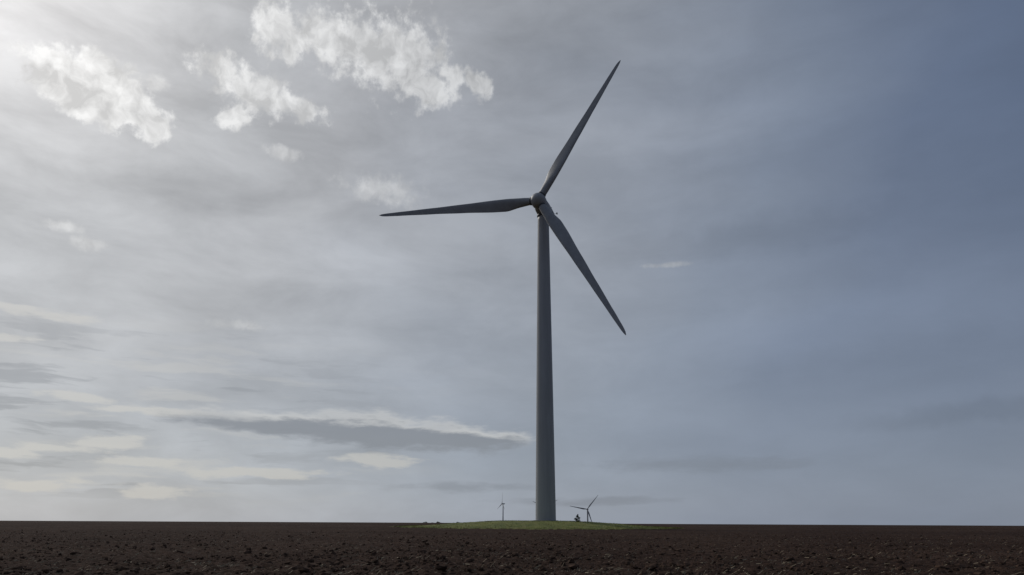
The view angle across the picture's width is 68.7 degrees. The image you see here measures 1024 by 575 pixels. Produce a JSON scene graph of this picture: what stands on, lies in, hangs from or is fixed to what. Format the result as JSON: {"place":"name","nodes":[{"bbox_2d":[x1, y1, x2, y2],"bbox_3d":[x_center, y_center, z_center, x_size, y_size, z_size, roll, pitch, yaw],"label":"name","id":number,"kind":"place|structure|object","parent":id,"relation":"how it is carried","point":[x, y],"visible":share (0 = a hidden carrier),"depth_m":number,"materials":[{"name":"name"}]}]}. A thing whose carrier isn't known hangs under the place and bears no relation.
{"place":"outdoors","nodes":[
{"label":"outdoors","id":0,"kind":"place"},
{"bbox_2d":[0,521,1023,574],"bbox_3d":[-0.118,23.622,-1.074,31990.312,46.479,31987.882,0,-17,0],"label":"ploughed field ground","id":1,"kind":"structure","parent":0,"point":[177,529],"depth_m":54.32,"materials":[{"name":"soil"}]},
{"bbox_2d":[498,494,504,520],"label":"wind turbine","id":2,"kind":"object","parent":1,"relation":"on","point":[503,510],"visible":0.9,"depth_m":2969.94,"materials":[{"name":"paint"}]},
{"bbox_2d":[379,60,625,520],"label":"wind turbine","id":3,"kind":"object","parent":1,"relation":"on","point":[547,217],"visible":0.98,"depth_m":190.19,"materials":[{"name":"paint"}]},
{"bbox_2d":[0,530,1023,574],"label":"soil clods","id":4,"kind":"object","parent":1,"relation":"on","point":[652,566],"visible":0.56,"depth_m":32.84,"materials":[{"name":"brown soil"}]},
{"bbox_2d":[0,531,1023,574],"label":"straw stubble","id":5,"kind":"object","parent":1,"relation":"on","point":[599,572],"visible":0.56,"depth_m":31.63,"materials":[{"name":"beige plant"}]},
{"bbox_2d":[391,521,671,529],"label":"grass patch","id":6,"kind":"object","parent":1,"relation":"on","point":[566,524],"visible":0.74,"depth_m":158.44,"materials":[{"name":"green plant"}]},
{"bbox_2d":[394,520,681,529],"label":"grass tufts","id":7,"kind":"object","parent":6,"relation":"on","point":[477,527],"visible":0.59,"depth_m":161.90,"materials":[{"name":"green plant"}]},
{"bbox_2d":[571,497,596,521],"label":"wind turbine","id":8,"kind":"object","parent":1,"relation":"on","point":[587,509],"visible":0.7,"depth_m":1895.25,"materials":[{"name":"paint"}]},
{"bbox_2d":[0,0,1023,525],"label":"sky","id":9,"kind":"structure","parent":0,"point":[801,222],"materials":[{"name":"grey"}]}
]}

